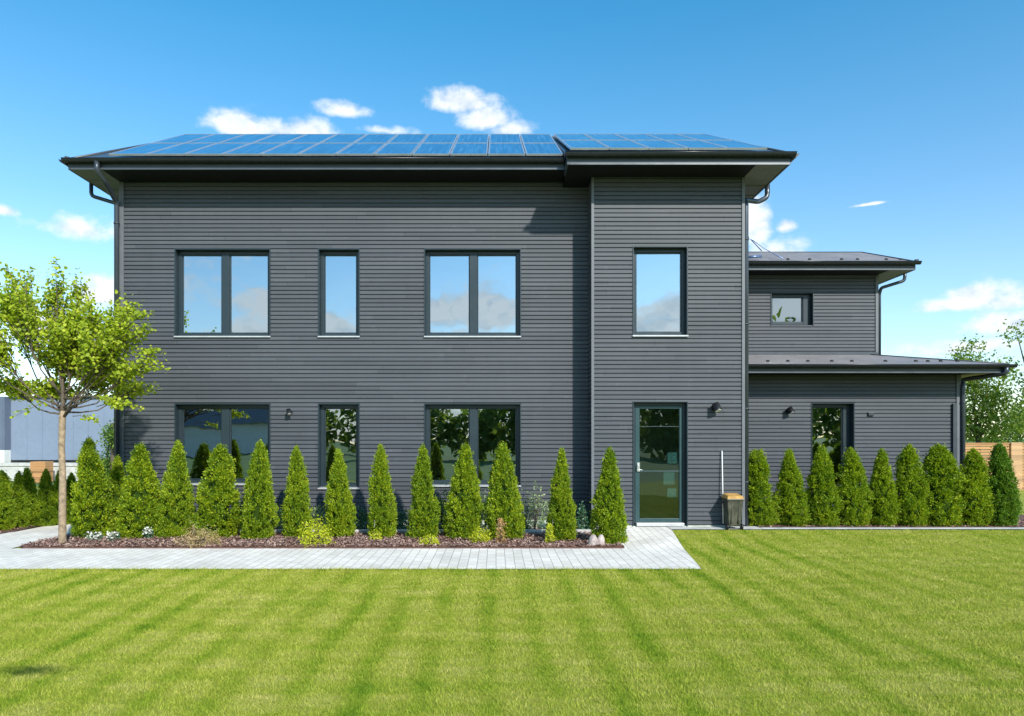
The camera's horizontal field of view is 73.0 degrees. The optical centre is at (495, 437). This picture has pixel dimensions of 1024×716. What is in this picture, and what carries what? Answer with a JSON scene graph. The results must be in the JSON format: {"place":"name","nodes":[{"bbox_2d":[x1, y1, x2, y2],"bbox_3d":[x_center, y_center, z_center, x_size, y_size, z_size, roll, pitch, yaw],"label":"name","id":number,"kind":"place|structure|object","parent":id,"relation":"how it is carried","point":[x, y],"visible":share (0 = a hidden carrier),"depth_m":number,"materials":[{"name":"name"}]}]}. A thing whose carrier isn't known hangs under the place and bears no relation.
{"place":"outdoors","nodes":[
{"label":"outdoors","id":0,"kind":"place"},
{"bbox_2d":[0,523,72,547],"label":"side path","id":1,"kind":"structure","parent":0,"point":[13,539],"depth_m":11.82,"materials":[{"name":"grey concrete"}]},
{"bbox_2d":[0,463,78,480],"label":"garden wall","id":2,"kind":"structure","parent":0,"point":[12,469],"depth_m":27.00,"materials":[{"name":"concrete"}]},
{"bbox_2d":[0,495,104,532],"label":"side bed","id":3,"kind":"object","parent":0,"point":[12,530],"visible":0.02,"depth_m":12.52,"materials":[{"name":"brown soil"}]},
{"bbox_2d":[0,469,18,530],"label":"thuja","id":4,"kind":"object","parent":3,"relation":"on","point":[8,514],"visible":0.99,"depth_m":12.47,"materials":[{"name":"green plant"}]},
{"bbox_2d":[12,470,31,527],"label":"thuja","id":5,"kind":"object","parent":3,"relation":"on","point":[20,494],"visible":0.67,"depth_m":12.80,"materials":[{"name":"green plant"}]},
{"bbox_2d":[22,466,40,526],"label":"thuja","id":6,"kind":"object","parent":3,"relation":"on","point":[30,485],"visible":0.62,"depth_m":13.03,"materials":[{"name":"green plant"}]},
{"bbox_2d":[34,468,57,526],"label":"thuja","id":7,"kind":"object","parent":3,"relation":"on","point":[44,496],"visible":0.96,"depth_m":13.09,"materials":[{"name":"green plant"}]},
{"bbox_2d":[48,469,70,525],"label":"thuja","id":8,"kind":"object","parent":3,"relation":"on","point":[55,489],"visible":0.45,"depth_m":13.23,"materials":[{"name":"green plant"}]},
{"bbox_2d":[66,472,76,521],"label":"thuja","id":9,"kind":"object","parent":3,"relation":"on","point":[71,478],"visible":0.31,"depth_m":13.49,"materials":[{"name":"green plant"}]},
{"bbox_2d":[0,396,113,462],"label":"grey building","id":10,"kind":"structure","parent":0,"point":[32,436],"depth_m":45.00,"materials":[{"name":"metal"}]},
{"bbox_2d":[0,548,700,568],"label":"path","id":11,"kind":"structure","parent":0,"point":[336,558],"depth_m":9.57,"materials":[{"name":"grey concrete"}]},
{"bbox_2d":[0,486,1023,715],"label":"lawn","id":12,"kind":"structure","parent":0,"point":[543,709],"depth_m":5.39,"materials":[{"name":"green plant"}]},
{"bbox_2d":[23,543,623,547],"bbox_3d":[-2.603,1.670,11.322,9.095,0.060,1.755,0,0,0],"label":"bed edging","id":13,"kind":"object","parent":12,"relation":"on","point":[326,547],"visible":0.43,"depth_m":10.45,"materials":[{"name":"grey concrete"}]},
{"bbox_2d":[0,518,1023,546],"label":"bark mulch","id":14,"kind":"object","parent":12,"relation":"on","point":[165,543],"visible":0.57,"depth_m":10.80,"materials":[{"name":"brown wood"}]},
{"bbox_2d":[0,256,170,543],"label":"young tree","id":15,"kind":"object","parent":14,"relation":"on","point":[72,350],"visible":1,"depth_m":10.70,"materials":[{"name":"green plant"}]},
{"bbox_2d":[66,436,116,537],"bbox_3d":[-6.859,0.829,11.696,0.761,1.744,0.771,0,0,37],"label":"thuja","id":16,"kind":"object","parent":14,"relation":"on","point":[90,505],"visible":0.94,"depth_m":11.56,"materials":[{"name":"green plant"}]},
{"bbox_2d":[84,531,102,540],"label":"flower clump","id":17,"kind":"object","parent":14,"relation":"on","point":[94,536],"visible":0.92,"depth_m":11.05,"materials":[{"name":"white plant"}]},
{"bbox_2d":[106,531,120,540],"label":"flower clump","id":18,"kind":"object","parent":14,"relation":"on","point":[114,535],"visible":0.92,"depth_m":11.14,"materials":[{"name":"white plant"}]},
{"bbox_2d":[104,454,125,532],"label":"thuja","id":19,"kind":"object","parent":14,"relation":"on","point":[116,473],"visible":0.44,"depth_m":12.01,"materials":[{"name":"green plant"}]},
{"bbox_2d":[114,442,165,538],"bbox_3d":[-5.968,0.878,11.609,0.751,1.643,0.866,0,0,26],"label":"thuja","id":20,"kind":"object","parent":14,"relation":"on","point":[139,499],"visible":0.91,"depth_m":11.46,"materials":[{"name":"green plant"}]},
{"bbox_2d":[142,527,153,538],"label":"flower clump","id":21,"kind":"object","parent":14,"relation":"on","point":[146,531],"visible":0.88,"depth_m":11.32,"materials":[{"name":"white plant"}]},
{"bbox_2d":[153,440,196,538],"bbox_3d":[-5.363,0.852,11.634,0.678,1.697,0.622,2,-1,0],"label":"thuja","id":22,"kind":"object","parent":14,"relation":"on","point":[174,514],"visible":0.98,"depth_m":11.50,"materials":[{"name":"green plant"}]},
{"bbox_2d":[172,524,222,548],"bbox_3d":[-4.564,1.504,10.684,0.800,0.359,0.628,0,0,0],"label":"shrub","id":23,"kind":"object","parent":14,"relation":"on","point":[203,536],"visible":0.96,"depth_m":10.64,"materials":[{"name":"brown plant"}]},
{"bbox_2d":[191,443,241,538],"bbox_3d":[-4.641,0.886,11.601,0.812,1.627,0.912,0,0,-44],"label":"thuja","id":24,"kind":"object","parent":14,"relation":"on","point":[219,496],"visible":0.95,"depth_m":11.44,"materials":[{"name":"green plant"}]},
{"bbox_2d":[239,439,280,539],"bbox_3d":[-3.925,0.857,11.443,0.633,1.687,0.728,0,0,-35],"label":"thuja","id":25,"kind":"object","parent":14,"relation":"on","point":[259,514],"visible":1,"depth_m":11.30,"materials":[{"name":"green plant"}]},
{"bbox_2d":[269,508,283,528],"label":"shrub","id":26,"kind":"object","parent":14,"relation":"on","point":[281,521],"visible":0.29,"depth_m":12.30,"materials":[{"name":"green plant"}]},
{"bbox_2d":[281,444,314,537],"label":"thuja","id":27,"kind":"object","parent":14,"relation":"on","point":[296,511],"visible":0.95,"depth_m":11.49,"materials":[{"name":"green plant"}]},
{"bbox_2d":[297,515,335,547],"bbox_3d":[-2.763,1.430,10.685,0.601,0.504,0.509,0,0,0],"label":"shrub","id":28,"kind":"object","parent":14,"relation":"on","point":[317,530],"visible":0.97,"depth_m":10.62,"materials":[{"name":"yellow plant"}]},
{"bbox_2d":[312,505,326,528],"bbox_3d":[-3.173,1.437,12.346,0.383,0.488,0.341,0,0,0],"label":"shrub","id":29,"kind":"object","parent":14,"relation":"on","point":[318,513],"visible":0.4,"depth_m":12.32,"materials":[{"name":"green plant"}]},
{"bbox_2d":[323,447,357,537],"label":"thuja","id":30,"kind":"object","parent":14,"relation":"on","point":[340,517],"visible":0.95,"depth_m":11.51,"materials":[{"name":"green plant"}]},
{"bbox_2d":[355,506,368,528],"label":"shrub","id":31,"kind":"object","parent":14,"relation":"on","point":[362,518],"visible":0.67,"depth_m":12.31,"materials":[{"name":"teal plant"}]},
{"bbox_2d":[369,529,381,540],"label":"shrub","id":32,"kind":"object","parent":14,"relation":"on","point":[376,536],"visible":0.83,"depth_m":11.18,"materials":[{"name":"yellow plant"}]},
{"bbox_2d":[367,444,397,538],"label":"thuja","id":33,"kind":"object","parent":14,"relation":"on","point":[383,514],"visible":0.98,"depth_m":11.50,"materials":[{"name":"green plant"}]},
{"bbox_2d":[191,529,591,533],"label":"concrete kerb","id":34,"kind":"structure","parent":14,"relation":"on","point":[440,531],"depth_m":12.05,"materials":[{"name":"grey concrete"}]},
{"bbox_2d":[395,507,408,528],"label":"shrub","id":35,"kind":"object","parent":14,"relation":"on","point":[404,519],"visible":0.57,"depth_m":12.31,"materials":[{"name":"teal plant"}]},
{"bbox_2d":[405,443,440,538],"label":"thuja","id":36,"kind":"object","parent":14,"relation":"on","point":[423,520],"visible":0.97,"depth_m":11.39,"materials":[{"name":"green plant"}]},
{"bbox_2d":[417,533,440,545],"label":"shrub","id":37,"kind":"object","parent":14,"relation":"on","point":[431,540],"visible":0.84,"depth_m":10.65,"materials":[{"name":"yellow plant"}]},
{"bbox_2d":[433,481,447,528],"bbox_3d":[-0.952,1.229,12.341,0.392,0.904,0.372,0,0,24],"label":"shrub","id":38,"kind":"object","parent":14,"relation":"on","point":[441,508],"visible":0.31,"depth_m":12.34,"materials":[{"name":"green plant"}]},
{"bbox_2d":[442,442,484,539],"bbox_3d":[-0.533,0.878,11.556,0.728,1.642,0.656,2,0,0],"label":"thuja","id":39,"kind":"object","parent":14,"relation":"on","point":[464,516],"visible":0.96,"depth_m":11.40,"materials":[{"name":"green plant"}]},
{"bbox_2d":[469,526,492,542],"bbox_3d":[-0.247,1.536,11.004,0.444,0.292,0.388,0,0,0],"label":"shrub","id":40,"kind":"object","parent":14,"relation":"on","point":[482,535],"visible":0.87,"depth_m":10.96,"materials":[{"name":"yellow plant"}]},
{"bbox_2d":[478,489,489,528],"bbox_3d":[-0.173,1.292,12.330,0.439,0.778,0.379,0,0,0],"label":"shrub","id":41,"kind":"object","parent":14,"relation":"on","point":[484,524],"visible":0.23,"depth_m":12.33,"materials":[{"name":"green plant"}]},
{"bbox_2d":[495,517,506,542],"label":"shrub","id":42,"kind":"object","parent":14,"relation":"on","point":[500,534],"visible":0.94,"depth_m":10.89,"materials":[{"name":"orange plant"}]},
{"bbox_2d":[483,441,525,539],"bbox_3d":[0.135,0.871,11.411,0.722,1.657,0.652,-1,-1,0],"label":"thuja","id":43,"kind":"object","parent":14,"relation":"on","point":[504,501],"visible":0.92,"depth_m":11.32,"materials":[{"name":"green plant"}]},
{"bbox_2d":[516,514,531,528],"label":"shrub","id":44,"kind":"object","parent":14,"relation":"on","point":[526,524],"visible":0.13,"depth_m":12.35,"materials":[{"name":"teal plant"}]},
{"bbox_2d":[522,481,549,528],"bbox_3d":[0.712,1.216,12.375,0.779,0.931,0.594,0,0,0],"label":"shrub","id":45,"kind":"object","parent":14,"relation":"on","point":[534,505],"visible":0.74,"depth_m":12.33,"materials":[{"name":"green plant"}]},
{"bbox_2d":[544,523,554,543],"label":"shrub","id":46,"kind":"object","parent":14,"relation":"on","point":[548,532],"visible":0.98,"depth_m":10.90,"materials":[{"name":"yellow plant"}]},
{"bbox_2d":[545,446,577,540],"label":"thuja","id":47,"kind":"object","parent":14,"relation":"on","point":[562,515],"visible":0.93,"depth_m":11.14,"materials":[{"name":"green plant"}]},
{"bbox_2d":[576,499,590,528],"bbox_3d":[1.538,1.386,12.361,0.381,0.591,0.348,0,0,0],"label":"shrub","id":48,"kind":"object","parent":14,"relation":"on","point":[584,519],"visible":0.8,"depth_m":12.32,"materials":[{"name":"teal plant"}]},
{"bbox_2d":[588,534,604,546],"bbox_3d":[1.534,1.582,10.615,0.266,0.213,0.166,0,0,-21],"label":"boulder","id":49,"kind":"object","parent":14,"relation":"on","point":[593,540],"visible":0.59,"depth_m":10.57,"materials":[{"name":"grey stone"}]},
{"bbox_2d":[590,447,628,544],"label":"thuja","id":50,"kind":"object","parent":14,"relation":"on","point":[608,500],"visible":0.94,"depth_m":10.80,"materials":[{"name":"green plant"}]},
{"bbox_2d":[667,526,761,528],"bbox_3d":[3.810,1.566,12.075,1.580,0.009,0.350,0,0,0],"label":"wall strip","id":51,"kind":"object","parent":12,"relation":"on","point":[710,527],"depth_m":12.07,"materials":[{"name":"concrete"}]},
{"bbox_2d":[721,451,723,523],"bbox_3d":[3.977,0.862,12.133,0.020,1.274,0.085,0,0,0],"label":"broom stick","id":52,"kind":"object","parent":51,"relation":"on","point":[722,486],"visible":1,"depth_m":12.13,"materials":[{"name":"white paint"}]},
{"bbox_2d":[719,493,743,529],"bbox_3d":[4.079,1.277,11.978,0.355,0.622,0.324,0,0,0],"label":"wheeled bin","id":53,"kind":"object","parent":51,"relation":"on","point":[732,505],"visible":1,"depth_m":11.87,"materials":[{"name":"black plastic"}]},
{"bbox_2d":[760,527,1023,528],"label":"wall strip","id":54,"kind":"object","parent":12,"relation":"on","point":[892,527],"depth_m":12.05,"materials":[{"name":"concrete"}]},
{"bbox_2d":[0,0,1023,438],"label":"sky","id":55,"kind":"structure","parent":0,"point":[904,119],"materials":[{"name":"blue"}]},
{"bbox_2d":[11,439,1023,485],"bbox_3d":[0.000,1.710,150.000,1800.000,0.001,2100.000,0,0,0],"label":"ground","id":56,"kind":"structure","parent":0,"point":[37,484],"depth_m":81.52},
{"bbox_2d":[30,461,52,482],"bbox_3d":[-17.258,1.285,26.250,0.572,0.790,0.500,0,0,0],"label":"board stack","id":57,"kind":"object","parent":56,"relation":"on","point":[37,468],"visible":0.66,"depth_m":26.03,"materials":[{"name":"brown wood"}]},
{"bbox_2d":[97,419,113,481],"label":"garden tree","id":58,"kind":"object","parent":56,"relation":"on","point":[108,436],"visible":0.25,"depth_m":23.80,"materials":[{"name":"green plant"}]},
{"bbox_2d":[58,134,1017,528],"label":"house","id":59,"kind":"structure","parent":56,"relation":"on","point":[534,302],"depth_m":12.70,"materials":[{"name":"grey wood"}]},
{"bbox_2d":[174,248,270,336],"bbox_3d":[-5.023,-2.664,12.783,1.767,1.632,0.235,0,0,0],"label":"window","id":60,"kind":"structure","parent":59,"relation":"in","point":[219,292],"depth_m":12.85,"materials":[{"name":"clear glass"}]},
{"bbox_2d":[174,403,270,484],"bbox_3d":[-5.023,0.115,12.783,1.767,1.500,0.235,0,0,0],"label":"window","id":61,"kind":"structure","parent":59,"relation":"in","point":[179,408],"depth_m":12.81,"materials":[{"name":"black metal"}]},
{"bbox_2d":[318,248,359,336],"bbox_3d":[-2.885,-2.664,12.783,0.768,1.632,0.235,0,0,0],"label":"window","id":62,"kind":"structure","parent":59,"relation":"in","point":[338,268],"depth_m":12.85,"materials":[{"name":"blue glass"}]},
{"bbox_2d":[318,403,359,488],"bbox_3d":[-2.885,0.151,12.783,0.768,1.573,0.235,0,0,0],"label":"window","id":63,"kind":"structure","parent":59,"relation":"in","point":[322,407],"depth_m":12.81,"materials":[{"name":"black metal"}]},
{"bbox_2d":[424,248,520,336],"bbox_3d":[-0.430,-2.664,12.783,1.782,1.632,0.235,0,0,0],"label":"window","id":64,"kind":"structure","parent":59,"relation":"in","point":[469,292],"depth_m":12.85,"materials":[{"name":"clear glass"}]},
{"bbox_2d":[424,403,520,486],"bbox_3d":[-0.430,0.129,12.783,1.782,1.529,0.235,0,0,0],"label":"window","id":65,"kind":"structure","parent":59,"relation":"in","point":[473,408],"depth_m":12.81,"materials":[{"name":"black metal"}]},
{"bbox_2d":[632,246,687,336],"bbox_3d":[2.898,-2.587,12.283,0.979,1.597,0.235,0,0,0],"label":"window","id":66,"kind":"structure","parent":59,"relation":"in","point":[660,273],"depth_m":12.35,"materials":[{"name":"clear glass"}]},
{"bbox_2d":[632,401,687,525],"bbox_3d":[2.898,0.454,12.275,0.975,2.201,0.210,0,0,0],"label":"door","id":67,"kind":"structure","parent":59,"relation":"in","point":[668,476],"depth_m":12.31,"materials":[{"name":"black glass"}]},
{"bbox_2d":[770,292,813,325],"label":"window","id":68,"kind":"structure","parent":59,"relation":"in","point":[807,298],"depth_m":15.31,"materials":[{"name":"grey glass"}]},
{"bbox_2d":[811,403,854,473],"bbox_3d":[6.822,0.167,14.098,0.883,1.764,0.265,0,0,0],"label":"window","id":69,"kind":"structure","parent":59,"relation":"in","point":[847,410],"depth_m":14.14,"materials":[{"name":"black metal"}]},
{"bbox_2d":[945,334,1023,455],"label":"garden tree","id":70,"kind":"object","parent":56,"relation":"on","point":[989,402],"visible":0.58,"depth_m":24.66,"materials":[{"name":"green plant"}]},
{"bbox_2d":[965,442,1023,489],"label":"slat fence","id":71,"kind":"object","parent":56,"relation":"on","point":[1015,454],"visible":0.28,"depth_m":20.93,"materials":[{"name":"brown wood"}]},
{"bbox_2d":[971,398,1023,452],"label":"garden tree","id":72,"kind":"object","parent":56,"relation":"on","point":[1018,439],"visible":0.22,"depth_m":33.69,"materials":[{"name":"green plant"}]},
{"bbox_2d":[995,319,1023,435],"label":"garden tree","id":73,"kind":"object","parent":56,"relation":"on","point":[1019,341],"visible":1,"depth_m":23.31,"materials":[{"name":"green plant"}]},
{"bbox_2d":[620,527,682,547],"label":"entrance path","id":74,"kind":"structure","parent":0,"point":[651,537],"depth_m":11.16,"materials":[{"name":"grey concrete"}]},
{"bbox_2d":[757,515,1023,526],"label":"bed","id":75,"kind":"object","parent":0,"point":[1021,519],"visible":0.13,"depth_m":12.21,"materials":[{"name":"brown soil"}]},
{"bbox_2d":[748,448,778,525],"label":"thuja","id":76,"kind":"object","parent":75,"relation":"on","point":[762,511],"visible":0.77,"depth_m":12.27,"materials":[{"name":"green plant"}]},
{"bbox_2d":[771,448,812,526],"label":"thuja","id":77,"kind":"object","parent":75,"relation":"on","point":[790,498],"visible":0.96,"depth_m":12.30,"materials":[{"name":"green plant"}]},
{"bbox_2d":[805,444,844,525],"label":"thuja","id":78,"kind":"object","parent":75,"relation":"on","point":[821,490],"visible":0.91,"depth_m":12.29,"materials":[{"name":"green plant"}]},
{"bbox_2d":[833,446,875,525],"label":"thuja","id":79,"kind":"object","parent":75,"relation":"on","point":[855,497],"visible":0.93,"depth_m":12.29,"materials":[{"name":"green plant"}]},
{"bbox_2d":[867,448,901,526],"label":"thuja","id":80,"kind":"object","parent":75,"relation":"on","point":[883,488],"visible":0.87,"depth_m":12.29,"materials":[{"name":"green plant"}]},
{"bbox_2d":[891,443,931,526],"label":"thuja","id":81,"kind":"object","parent":75,"relation":"on","point":[912,496],"visible":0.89,"depth_m":12.26,"materials":[{"name":"green plant"}]},
{"bbox_2d":[918,442,968,525],"bbox_3d":[7.944,0.837,12.426,0.947,1.522,0.843,0,-1,0],"label":"thuja","id":82,"kind":"object","parent":75,"relation":"on","point":[939,463],"visible":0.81,"depth_m":12.24,"materials":[{"name":"green plant"}]},
{"bbox_2d":[954,448,995,526],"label":"thuja","id":83,"kind":"object","parent":75,"relation":"on","point":[976,493],"visible":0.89,"depth_m":12.26,"materials":[{"name":"green plant"}]},
{"bbox_2d":[983,442,1023,526],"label":"thuja","id":84,"kind":"object","parent":75,"relation":"on","point":[1006,500],"visible":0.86,"depth_m":12.27,"materials":[{"name":"green plant"}]}
]}

